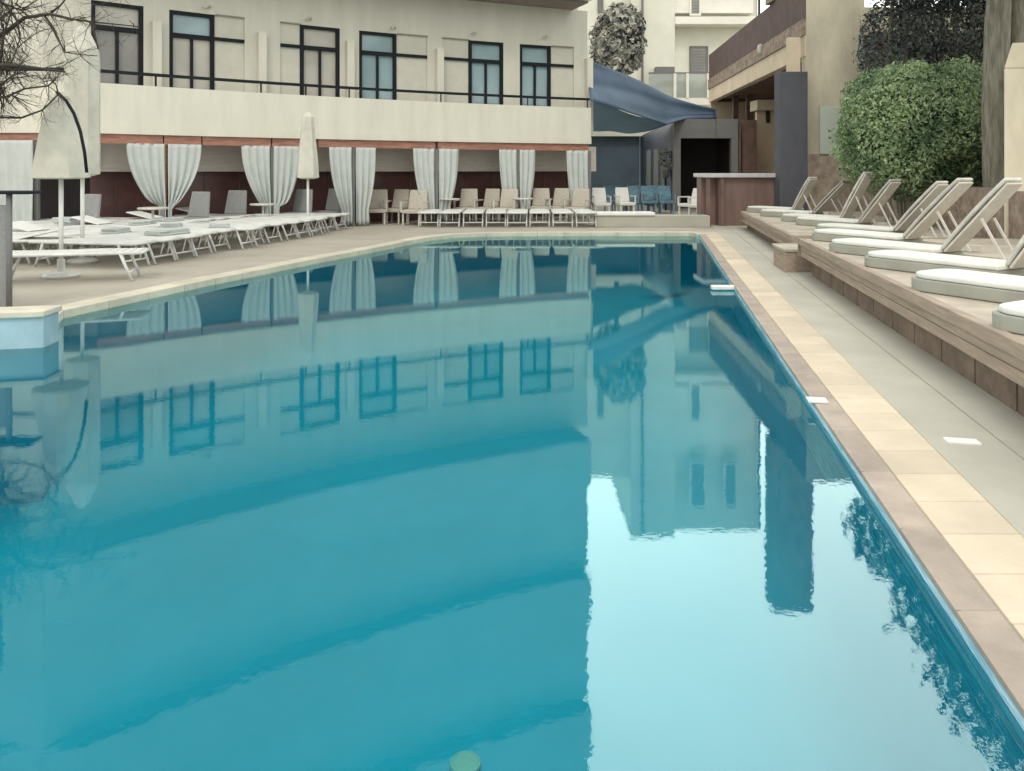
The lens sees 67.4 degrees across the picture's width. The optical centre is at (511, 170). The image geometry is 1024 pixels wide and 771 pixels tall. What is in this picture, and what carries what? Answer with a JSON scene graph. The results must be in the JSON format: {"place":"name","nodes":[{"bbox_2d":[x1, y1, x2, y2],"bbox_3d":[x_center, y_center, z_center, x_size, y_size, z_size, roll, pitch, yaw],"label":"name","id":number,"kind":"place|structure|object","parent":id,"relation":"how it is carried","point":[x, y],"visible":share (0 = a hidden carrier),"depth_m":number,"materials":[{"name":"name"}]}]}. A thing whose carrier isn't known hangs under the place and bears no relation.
{"place":"outdoors","nodes":[
{"label":"outdoors","id":0,"kind":"place"},
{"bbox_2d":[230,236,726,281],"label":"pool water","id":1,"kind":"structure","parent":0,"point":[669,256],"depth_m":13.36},
{"bbox_2d":[0,233,985,770],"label":"pool basin","id":2,"kind":"object","parent":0,"point":[494,523],"visible":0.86,"depth_m":5.79,"materials":[{"name":"liquid"}]},
{"bbox_2d":[0,305,61,504],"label":"spa basin","id":3,"kind":"object","parent":2,"relation":"on","point":[29,339],"visible":0.97,"depth_m":6.70,"materials":[{"name":"blue tile"}]},
{"bbox_2d":[59,231,708,324],"bbox_3d":[-1.675,1.522,13.935,4.756,0.115,14.540,0,0,40],"label":"pool coping","id":4,"kind":"object","parent":2,"relation":"on","point":[78,309],"visible":0.65,"depth_m":11.30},
{"bbox_2d":[450,751,480,770],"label":"pool drain","id":5,"kind":"object","parent":2,"relation":"on","point":[465,761],"visible":1,"depth_m":3.78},
{"bbox_2d":[697,236,1023,770],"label":"tile band","id":6,"kind":"object","parent":2,"relation":"attached to","point":[987,713],"visible":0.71,"depth_m":3.05,"materials":[{"name":"tile"}]},
{"bbox_2d":[700,235,1023,717],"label":"wet coping","id":7,"kind":"object","parent":2,"relation":"on","point":[997,641],"visible":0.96,"depth_m":3.14,"materials":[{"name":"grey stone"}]},
{"bbox_2d":[12,204,1023,641],"bbox_3d":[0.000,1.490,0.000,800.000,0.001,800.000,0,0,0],"label":"deck","id":8,"kind":"structure","parent":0,"point":[100,278],"depth_m":13.29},
{"bbox_2d":[0,190,41,306],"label":"towel stand","id":9,"kind":"object","parent":8,"relation":"on","point":[6,255],"visible":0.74,"depth_m":8.07,"materials":[{"name":"grey metal"}]},
{"bbox_2d":[12,227,70,264],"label":"sun lounger","id":10,"kind":"object","parent":8,"relation":"on","point":[24,239],"visible":0.54,"depth_m":12.07,"materials":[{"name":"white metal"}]},
{"bbox_2d":[12,221,104,249],"bbox_3d":[-8.112,1.204,13.648,1.898,0.567,0.544,0,0,11],"label":"sun lounger","id":11,"kind":"object","parent":8,"relation":"on","point":[24,226],"visible":0.52,"depth_m":13.68,"materials":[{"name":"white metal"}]},
{"bbox_2d":[30,91,90,279],"bbox_3d":[-6.208,0.200,10.554,0.715,2.580,1.041,0,0,-27],"label":"closed parasol","id":12,"kind":"object","parent":8,"relation":"on","point":[60,153],"visible":0.98,"depth_m":10.49,"materials":[{"name":"white fabric"}]},
{"bbox_2d":[0,0,143,138],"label":"bare tree","id":13,"kind":"object","parent":8,"relation":"on","point":[6,64],"visible":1,"depth_m":9.88,"materials":[{"name":"brown plant"}]},
{"bbox_2d":[54,194,101,225],"bbox_3d":[-8.838,0.990,15.653,0.620,1.000,0.672,0,0,31],"label":"lounge chair","id":14,"kind":"object","parent":8,"relation":"on","point":[92,205],"visible":0.32,"depth_m":15.78,"materials":[{"name":"grey fabric"}]},
{"bbox_2d":[12,248,150,280],"bbox_3d":[-5.950,1.284,10.350,1.894,0.406,0.544,0,0,-14],"label":"sun lounger","id":15,"kind":"object","parent":8,"relation":"on","point":[120,252],"visible":0.8,"depth_m":10.28,"materials":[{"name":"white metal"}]},
{"bbox_2d":[64,25,99,263],"bbox_3d":[-6.935,-0.426,12.400,0.492,3.832,0.492,0,0,-22],"label":"closed parasol","id":16,"kind":"object","parent":8,"relation":"on","point":[84,92],"visible":0.76,"depth_m":12.25,"materials":[{"name":"white fabric"}]},
{"bbox_2d":[28,238,156,266],"bbox_3d":[-6.523,1.284,11.943,1.894,0.406,0.544,0,0,12],"label":"sun lounger","id":17,"kind":"object","parent":8,"relation":"on","point":[118,243],"visible":0.85,"depth_m":11.82,"materials":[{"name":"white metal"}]},
{"bbox_2d":[70,215,166,243],"bbox_3d":[-7.840,1.204,15.404,1.898,0.567,0.544,0,0,8],"label":"sun lounger","id":18,"kind":"object","parent":8,"relation":"on","point":[95,221],"visible":0.51,"depth_m":15.38,"materials":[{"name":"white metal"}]},
{"bbox_2d":[65,235,182,264],"bbox_3d":[-6.370,1.284,12.517,1.894,0.406,0.544,0,0,11],"label":"sun lounger","id":19,"kind":"object","parent":8,"relation":"on","point":[164,239],"visible":0.62,"depth_m":12.42,"materials":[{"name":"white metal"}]},
{"bbox_2d":[88,232,203,259],"bbox_3d":[-6.243,1.284,13.095,1.894,0.406,0.544,0,0,13],"label":"sun lounger","id":20,"kind":"object","parent":8,"relation":"on","point":[188,236],"visible":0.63,"depth_m":12.96,"materials":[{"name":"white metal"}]},
{"bbox_2d":[114,230,217,255],"bbox_3d":[-6.228,1.284,13.696,1.894,0.406,0.544,0,0,13],"label":"sun lounger","id":21,"kind":"object","parent":8,"relation":"on","point":[206,233],"visible":0.42,"depth_m":13.59,"materials":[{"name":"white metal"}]},
{"bbox_2d":[131,227,235,251],"bbox_3d":[-6.133,1.284,14.281,1.894,0.406,0.544,0,0,9],"label":"sun lounger","id":22,"kind":"object","parent":8,"relation":"on","point":[222,230],"visible":0.63,"depth_m":14.20,"materials":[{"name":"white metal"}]},
{"bbox_2d":[184,191,209,219],"bbox_3d":[-7.305,0.990,17.456,0.620,1.000,0.672,0,0,25],"label":"lounge chair","id":23,"kind":"object","parent":8,"relation":"on","point":[199,206],"visible":0.51,"depth_m":17.64,"materials":[{"name":"grey fabric"}]},
{"bbox_2d":[160,225,262,249],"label":"sun lounger","id":24,"kind":"object","parent":8,"relation":"on","point":[245,228],"visible":0.64,"depth_m":14.70,"materials":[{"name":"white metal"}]},
{"bbox_2d":[175,223,269,245],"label":"sun lounger","id":25,"kind":"object","parent":8,"relation":"on","point":[259,230],"visible":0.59,"depth_m":15.37,"materials":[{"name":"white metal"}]},
{"bbox_2d":[210,190,246,215],"bbox_3d":[-6.869,0.990,18.658,0.620,1.000,0.672,0,0,19],"label":"lounge chair","id":26,"kind":"object","parent":8,"relation":"on","point":[236,203],"visible":0.58,"depth_m":18.85,"materials":[{"name":"plastic"}]},
{"bbox_2d":[196,221,287,243],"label":"sun lounger","id":27,"kind":"object","parent":8,"relation":"on","point":[276,224],"visible":0.7,"depth_m":15.93,"materials":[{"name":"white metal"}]},
{"bbox_2d":[216,220,303,240],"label":"sun lounger","id":28,"kind":"object","parent":8,"relation":"on","point":[293,222],"visible":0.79,"depth_m":16.50,"materials":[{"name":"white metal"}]},
{"bbox_2d":[227,218,315,238],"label":"sun lounger","id":29,"kind":"object","parent":8,"relation":"on","point":[305,224],"visible":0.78,"depth_m":17.05,"materials":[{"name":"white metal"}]},
{"bbox_2d":[244,216,327,235],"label":"sun lounger","id":30,"kind":"object","parent":8,"relation":"on","point":[318,222],"visible":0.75,"depth_m":17.64,"materials":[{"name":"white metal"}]},
{"bbox_2d":[279,189,312,228],"bbox_3d":[-5.525,0.990,19.654,0.620,1.000,0.672,0,0,28],"label":"lounge chair","id":31,"kind":"object","parent":8,"relation":"on","point":[300,203],"visible":0.55,"depth_m":19.84,"materials":[{"name":"plastic"}]},
{"bbox_2d":[0,0,595,229],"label":"hotel building","id":32,"kind":"structure","parent":8,"relation":"on","point":[478,84],"depth_m":20.87,"materials":[{"name":"paint"}]},
{"bbox_2d":[0,140,32,220],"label":"curtain","id":33,"kind":"object","parent":32,"relation":"hanging from","point":[16,160],"visible":0.83,"depth_m":16.51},
{"bbox_2d":[89,172,115,216],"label":"glazed door","id":34,"kind":"structure","parent":32,"relation":"in","point":[104,183],"depth_m":18.41,"materials":[{"name":"brown paint"}]},
{"bbox_2d":[91,0,142,84],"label":"door","id":35,"kind":"structure","parent":32,"relation":"in","point":[131,61],"depth_m":18.35,"materials":[{"name":"glass"}]},
{"bbox_2d":[116,172,141,217],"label":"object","id":36,"kind":"structure","parent":32,"relation":"in","point":[128,194],"depth_m":18.70,"materials":[{"name":"brown paint"}]},
{"bbox_2d":[126,143,165,217],"bbox_3d":[-8.308,0.395,17.431,0.806,2.010,0.164,0,0,-40],"label":"curtain","id":37,"kind":"object","parent":32,"relation":"hanging from","point":[146,161],"visible":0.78,"depth_m":17.48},
{"bbox_2d":[168,144,200,216],"bbox_3d":[-7.647,0.395,17.941,0.754,2.010,0.167,0,0,-36],"label":"curtain","id":38,"kind":"object","parent":32,"relation":"hanging from","point":[183,162],"visible":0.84,"depth_m":17.89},
{"bbox_2d":[172,172,204,215],"bbox_3d":[-8.289,0.720,19.595,0.873,1.540,0.088,0,0,-37],"label":"glazed door","id":39,"kind":"structure","parent":32,"relation":"in","point":[198,184],"depth_m":19.64,"materials":[{"name":"brown paint"}]},
{"bbox_2d":[169,10,214,89],"bbox_3d":[-8.075,-2.565,19.349,1.093,2.810,0.130,0,0,-37],"label":"door","id":40,"kind":"structure","parent":32,"relation":"in","point":[191,35],"depth_m":19.35,"materials":[{"name":"glass"}]},
{"bbox_2d":[205,172,239,213],"bbox_3d":[-7.585,0.720,20.119,0.873,1.540,0.088,0,0,-35],"label":"glazed door","id":41,"kind":"structure","parent":32,"relation":"in","point":[218,184],"depth_m":20.06,"materials":[{"name":"brown paint"}]},
{"bbox_2d":[240,172,264,213],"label":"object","id":42,"kind":"structure","parent":32,"relation":"in","point":[244,184],"depth_m":20.51,"materials":[{"name":"brown paint"}]},
{"bbox_2d":[241,145,270,213],"bbox_3d":[-6.332,0.395,18.980,0.702,2.010,0.164,0,0,-30],"label":"curtain","id":43,"kind":"object","parent":32,"relation":"hanging from","point":[256,161],"visible":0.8,"depth_m":19.00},
{"bbox_2d":[273,146,298,213],"bbox_3d":[-5.678,0.395,19.387,0.690,2.010,0.161,0,0,-34],"label":"curtain","id":44,"kind":"object","parent":32,"relation":"hanging from","point":[285,160],"visible":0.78,"depth_m":19.32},
{"bbox_2d":[279,178,302,224],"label":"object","id":45,"kind":"structure","parent":32,"relation":"in","point":[288,207],"depth_m":21.16,"materials":[{"name":"brown paint"}]},
{"bbox_2d":[303,171,328,223],"bbox_3d":[-5.511,0.720,21.527,0.740,1.540,0.088,0,0,-32],"label":"glazed door","id":46,"kind":"structure","parent":32,"relation":"in","point":[320,186],"depth_m":21.57,"materials":[{"name":"brown paint"}]},
{"bbox_2d":[300,25,339,96],"bbox_3d":[-5.325,-2.565,21.261,1.106,2.810,0.130,0,0,-32],"label":"door","id":47,"kind":"structure","parent":32,"relation":"in","point":[319,46],"depth_m":21.27,"materials":[{"name":"glass"}]},
{"bbox_2d":[329,147,351,224],"bbox_3d":[-4.512,0.420,20.187,0.612,2.060,0.141,0,0,-29],"label":"curtain","id":48,"kind":"object","parent":32,"relation":"hanging from","point":[340,165],"visible":0.96,"depth_m":20.21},
{"bbox_2d":[356,147,375,224],"bbox_3d":[-3.908,0.420,20.526,0.562,2.060,0.125,0,0,-30],"label":"curtain","id":49,"kind":"object","parent":32,"relation":"hanging from","point":[365,165],"visible":1,"depth_m":20.50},
{"bbox_2d":[370,171,383,221],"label":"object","id":50,"kind":"structure","parent":32,"relation":"in","point":[379,175],"depth_m":22.47,"materials":[{"name":"brown paint"}]},
{"bbox_2d":[359,31,396,99],"bbox_3d":[-3.885,-2.565,22.131,1.138,2.810,0.130,0,0,-30],"label":"door","id":51,"kind":"structure","parent":32,"relation":"in","point":[377,50],"depth_m":22.15,"materials":[{"name":"glass"}]},
{"bbox_2d":[384,171,410,220],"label":"glazed door","id":52,"kind":"structure","parent":32,"relation":"in","point":[393,180],"depth_m":22.73,"materials":[{"name":"brown paint"}]},
{"bbox_2d":[413,148,434,221],"bbox_3d":[-2.460,0.420,21.390,0.637,2.061,0.137,0,0,-25],"label":"curtain","id":53,"kind":"object","parent":32,"relation":"hanging from","point":[423,159],"visible":0.84,"depth_m":21.41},
{"bbox_2d":[439,149,458,221],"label":"curtain","id":54,"kind":"object","parent":32,"relation":"hanging from","point":[448,164],"visible":0.9,"depth_m":21.69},
{"bbox_2d":[450,171,466,218],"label":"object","id":55,"kind":"structure","parent":32,"relation":"in","point":[461,181],"depth_m":23.68,"materials":[{"name":"brown paint"}]},
{"bbox_2d":[467,171,492,217],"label":"glazed door","id":56,"kind":"structure","parent":32,"relation":"in","point":[481,181],"depth_m":23.99,"materials":[{"name":"brown paint"}]},
{"bbox_2d":[468,40,502,104],"bbox_3d":[-0.819,-2.565,23.721,1.144,2.810,0.130,0,0,-25],"label":"door","id":57,"kind":"structure","parent":32,"relation":"in","point":[485,63],"depth_m":23.72,"materials":[{"name":"glass"}]},
{"bbox_2d":[499,149,516,220],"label":"curtain","id":58,"kind":"object","parent":32,"relation":"hanging from","point":[507,162],"visible":0.65,"depth_m":22.56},
{"bbox_2d":[520,150,534,219],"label":"curtain","id":59,"kind":"object","parent":32,"relation":"hanging from","point":[527,164],"visible":0.84,"depth_m":22.77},
{"bbox_2d":[520,44,550,106],"bbox_3d":[0.715,-2.565,24.394,1.089,2.810,0.130,0,0,-22],"label":"door","id":60,"kind":"structure","parent":32,"relation":"in","point":[535,60],"depth_m":24.40,"materials":[{"name":"glass"}]},
{"bbox_2d":[528,171,544,216],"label":"glazed door","id":61,"kind":"structure","parent":32,"relation":"in","point":[539,176],"depth_m":24.78,"materials":[{"name":"brown paint"}]},
{"bbox_2d":[545,171,567,215],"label":"glazed door","id":62,"kind":"structure","parent":32,"relation":"in","point":[553,179],"depth_m":25.00,"materials":[{"name":"brown paint"}]},
{"bbox_2d":[566,150,587,217],"bbox_3d":[1.995,0.435,23.444,0.728,2.090,0.123,0,0,-20],"label":"curtain","id":63,"kind":"object","parent":32,"relation":"hanging from","point":[577,166],"visible":0.63,"depth_m":23.43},
{"bbox_2d":[593,102,665,133],"bbox_3d":[4.283,-1.988,29.098,2.980,1.010,3.804,0,0,0],"label":"shade sail","id":64,"kind":"object","parent":32,"relation":"attached to","point":[607,118],"visible":0.91,"depth_m":29.08,"materials":[{"name":"blue fabric"}]},
{"bbox_2d":[589,62,715,124],"bbox_3d":[4.996,-2.600,27.215,1.381,2.071,9.087,0,0,42],"label":"shade sail","id":65,"kind":"object","parent":32,"relation":"attached to","point":[620,91],"visible":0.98,"depth_m":26.69,"materials":[{"name":"blue fabric"}]},
{"bbox_2d":[297,112,318,233],"bbox_3d":[-4.863,0.050,18.300,0.496,2.879,0.496,0,0,22],"label":"closed parasol","id":66,"kind":"object","parent":8,"relation":"on","point":[307,167],"visible":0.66,"depth_m":18.15,"materials":[{"name":"white fabric"}]},
{"bbox_2d":[312,188,342,226],"bbox_3d":[-4.864,0.990,20.454,0.620,1.000,0.672,0,0,27],"label":"lounge chair","id":67,"kind":"object","parent":8,"relation":"on","point":[332,205],"visible":0.48,"depth_m":20.65,"materials":[{"name":"grey fabric"}]},
{"bbox_2d":[366,189,389,224],"bbox_3d":[-3.767,1.015,21.461,0.650,0.950,0.672,0,0,-2],"label":"wicker armchair","id":68,"kind":"object","parent":8,"relation":"on","point":[378,196],"visible":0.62,"depth_m":21.67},
{"bbox_2d":[381,189,409,223],"bbox_3d":[-3.272,1.015,21.756,0.650,0.950,0.672,0,0,22],"label":"wicker armchair","id":69,"kind":"object","parent":8,"relation":"on","point":[400,195],"visible":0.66,"depth_m":21.93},
{"bbox_2d":[400,190,428,225],"bbox_3d":[-2.652,1.015,21.060,0.650,0.950,0.672,0,0,11],"label":"wicker armchair","id":70,"kind":"object","parent":8,"relation":"on","point":[417,203],"visible":0.87,"depth_m":21.25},
{"bbox_2d":[453,189,478,221],"bbox_3d":[-1.311,1.015,22.360,0.650,0.950,0.672,0,0,10],"label":"wicker armchair","id":71,"kind":"object","parent":8,"relation":"on","point":[467,196],"visible":0.67,"depth_m":22.57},
{"bbox_2d":[472,189,499,221],"bbox_3d":[-0.715,1.015,22.452,0.650,0.950,0.672,0,0,31],"label":"wicker armchair","id":72,"kind":"object","parent":8,"relation":"on","point":[491,195],"visible":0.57,"depth_m":22.59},
{"bbox_2d":[493,189,519,221],"bbox_3d":[-0.147,1.015,22.059,0.650,0.950,0.672,0,0,16],"label":"wicker armchair","id":73,"kind":"object","parent":8,"relation":"on","point":[507,202],"visible":0.69,"depth_m":22.26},
{"bbox_2d":[529,188,551,220],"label":"wicker armchair","id":74,"kind":"object","parent":8,"relation":"on","point":[540,195],"visible":0.78,"depth_m":23.17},
{"bbox_2d":[543,188,569,220],"bbox_3d":[1.372,1.015,23.053,0.650,0.950,0.672,0,0,30],"label":"wicker armchair","id":75,"kind":"object","parent":8,"relation":"on","point":[561,195],"visible":0.74,"depth_m":23.21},
{"bbox_2d":[550,209,572,226],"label":"sun lounger","id":76,"kind":"object","parent":8,"relation":"on","point":[560,211],"visible":1,"depth_m":20.19,"materials":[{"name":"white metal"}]},
{"bbox_2d":[564,189,590,221],"bbox_3d":[1.933,1.015,22.456,0.650,0.950,0.672,0,0,24],"label":"wicker armchair","id":77,"kind":"object","parent":8,"relation":"on","point":[581,199],"visible":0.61,"depth_m":22.62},
{"bbox_2d":[591,188,611,215],"bbox_3d":[2.865,1.030,24.861,0.590,0.920,0.672,0,0,-5],"label":"deck chair","id":78,"kind":"object","parent":8,"relation":"on","point":[598,196],"visible":0.92,"depth_m":25.06,"materials":[{"name":"white plastic"}]},
{"bbox_2d":[587,1,647,74],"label":"climbing plant","id":79,"kind":"object","parent":8,"relation":"on","point":[616,40],"visible":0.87,"depth_m":36.43,"materials":[{"name":"grey plant"}]},
{"bbox_2d":[614,187,635,210],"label":"armchair","id":80,"kind":"object","parent":8,"relation":"on","point":[621,195],"visible":0.94,"depth_m":25.45,"materials":[{"name":"white plastic"}]},
{"bbox_2d":[589,123,672,209],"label":"pavilion","id":81,"kind":"structure","parent":8,"relation":"on","point":[624,159],"depth_m":34.00,"materials":[{"name":"blue paint"}]},
{"bbox_2d":[640,186,657,213],"bbox_3d":[4.714,1.015,26.561,0.570,0.950,0.672,0,0,3],"label":"deck chair","id":82,"kind":"object","parent":8,"relation":"on","point":[649,191],"visible":0.94,"depth_m":26.75,"materials":[{"name":"blue fabric"}]},
{"bbox_2d":[594,215,709,226],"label":"wall","id":83,"kind":"structure","parent":8,"relation":"on","point":[661,221],"depth_m":20.15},
{"bbox_2d":[593,211,654,215],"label":"bench slab","id":84,"kind":"structure","parent":83,"relation":"on","point":[624,213],"depth_m":20.11,"materials":[{"name":"white stone"}]},
{"bbox_2d":[658,186,675,213],"bbox_3d":[5.325,1.015,26.561,0.570,0.950,0.672,0,0,0],"label":"deck chair","id":85,"kind":"object","parent":8,"relation":"on","point":[665,191],"visible":0.96,"depth_m":26.75,"materials":[{"name":"blue fabric"}]},
{"bbox_2d":[578,0,759,134],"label":"white building","id":86,"kind":"structure","parent":8,"relation":"on","point":[685,39],"depth_m":41.00,"materials":[{"name":"paint"}]},
{"bbox_2d":[691,48,705,71],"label":"window","id":87,"kind":"structure","parent":86,"relation":"in","point":[697,54],"depth_m":41.87,"materials":[{"name":"grey glass"}]},
{"bbox_2d":[672,119,738,210],"bbox_3d":[7.120,-0.190,29.590,2.440,3.360,3.220,0,0,0],"label":"grey kiosk","id":88,"kind":"object","parent":8,"relation":"on","point":[705,145],"visible":0.73,"depth_m":28.20,"materials":[{"name":"paint"}]},
{"bbox_2d":[693,173,775,225],"bbox_3d":[6.176,0.785,21.025,2.152,1.410,1.150,0,0,0],"label":"bar counter","id":89,"kind":"object","parent":8,"relation":"on","point":[724,199],"visible":0.69,"depth_m":20.60,"materials":[{"name":"brown paint"}]},
{"bbox_2d":[708,0,984,210],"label":"terrace building","id":90,"kind":"structure","parent":8,"relation":"on","point":[779,96],"depth_m":20.56,"materials":[{"name":"paint"}]},
{"bbox_2d":[740,211,980,243],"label":"sunbed platform","id":91,"kind":"structure","parent":8,"relation":"on","point":[771,230],"depth_m":14.95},
{"bbox_2d":[746,177,830,214],"bbox_3d":[6.609,0.599,18.552,0.551,0.895,2.137,0,0,-30],"label":"sunbed","id":92,"kind":"object","parent":91,"relation":"on","point":[804,193],"visible":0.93,"depth_m":18.09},
{"bbox_2d":[760,180,854,218],"bbox_3d":[6.441,0.626,16.944,0.551,0.841,2.138,0,0,-32],"label":"sunbed","id":93,"kind":"object","parent":91,"relation":"on","point":[832,195],"visible":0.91,"depth_m":16.47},
{"bbox_2d":[781,172,888,224],"bbox_3d":[6.276,0.534,15.126,0.551,1.023,2.137,0,0,-30],"label":"sunbed","id":94,"kind":"object","parent":91,"relation":"on","point":[856,195],"visible":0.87,"depth_m":14.63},
{"bbox_2d":[796,179,900,226],"bbox_3d":[6.164,0.600,14.055,0.551,0.893,2.137,0,0,-28],"label":"sunbed","id":95,"kind":"object","parent":91,"relation":"on","point":[880,200],"visible":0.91,"depth_m":13.61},
{"bbox_2d":[816,181,948,237],"bbox_3d":[5.822,0.600,12.154,0.551,0.891,2.137,0,0,-31],"label":"sunbed","id":96,"kind":"object","parent":91,"relation":"on","point":[921,204],"visible":0.72,"depth_m":11.64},
{"bbox_2d":[727,226,1023,459],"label":"walkway edge","id":97,"kind":"object","parent":8,"relation":"on","point":[1000,421],"depth_m":5.84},
{"bbox_2d":[772,243,811,271],"bbox_3d":[4.340,1.320,11.650,0.758,0.340,0.940,0,0,0],"label":"timber step","id":98,"kind":"object","parent":97,"relation":"on","point":[787,258],"visible":0.52,"depth_m":11.20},
{"bbox_2d":[798,238,1023,416],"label":"sunbed platform","id":99,"kind":"structure","parent":8,"relation":"on","point":[964,337],"depth_m":5.92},
{"bbox_2d":[812,178,981,251],"bbox_3d":[4.892,0.532,10.002,0.551,0.888,2.137,0,0,-28],"label":"sunbed","id":100,"kind":"object","parent":99,"relation":"on","point":[940,205],"visible":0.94,"depth_m":9.52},
{"bbox_2d":[829,178,1022,259],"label":"sunbed","id":101,"kind":"object","parent":99,"relation":"on","point":[989,205],"visible":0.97,"depth_m":8.00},
{"bbox_2d":[864,235,1023,275],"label":"sunbed","id":102,"kind":"object","parent":99,"relation":"on","point":[916,261],"visible":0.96,"depth_m":7.21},
{"bbox_2d":[911,269,1023,302],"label":"sunbed","id":103,"kind":"object","parent":99,"relation":"on","point":[990,287],"visible":0.99,"depth_m":5.91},
{"bbox_2d":[992,300,1023,334],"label":"sunbed","id":104,"kind":"object","parent":99,"relation":"on","point":[1008,316],"visible":0.99,"depth_m":4.64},
{"bbox_2d":[851,0,985,184],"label":"ivy mass","id":105,"kind":"object","parent":8,"relation":"on","point":[913,23],"visible":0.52,"depth_m":18.14,"materials":[{"name":"green plant"}]},
{"bbox_2d":[850,181,1023,238],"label":"stone wall","id":106,"kind":"structure","parent":8,"relation":"on","point":[961,208],"depth_m":12.34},
{"bbox_2d":[827,55,982,221],"bbox_3d":[7.986,-0.535,14.968,3.465,3.457,2.980,0,0,0],"label":"bush","id":107,"kind":"object","parent":106,"relation":"on","point":[917,130],"visible":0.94,"depth_m":14.25,"materials":[{"name":"green plant"}]},
{"bbox_2d":[981,0,1023,187],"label":"tree","id":108,"kind":"object","parent":8,"relation":"on","point":[1004,26],"visible":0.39,"depth_m":13.06,"materials":[{"name":"brown plant"}]},
{"bbox_2d":[1004,43,1023,237],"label":"gate pillar","id":109,"kind":"structure","parent":8,"relation":"on","point":[1014,117],"depth_m":11.29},
{"bbox_2d":[707,233,1023,640],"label":"buff paving","id":110,"kind":"structure","parent":0,"point":[983,538],"depth_m":3.81,"materials":[{"name":"stone"}]},
{"bbox_2d":[711,225,1023,536],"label":"walkway","id":111,"kind":"structure","parent":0,"point":[990,470],"depth_m":4.91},
{"bbox_2d":[943,437,981,445],"bbox_3d":[2.459,1.480,4.195,0.170,0.012,0.080,0,0,11],"label":"marker tile","id":112,"kind":"object","parent":111,"relation":"on","point":[963,441],"visible":1,"depth_m":4.18,"materials":[{"name":"white tile"}]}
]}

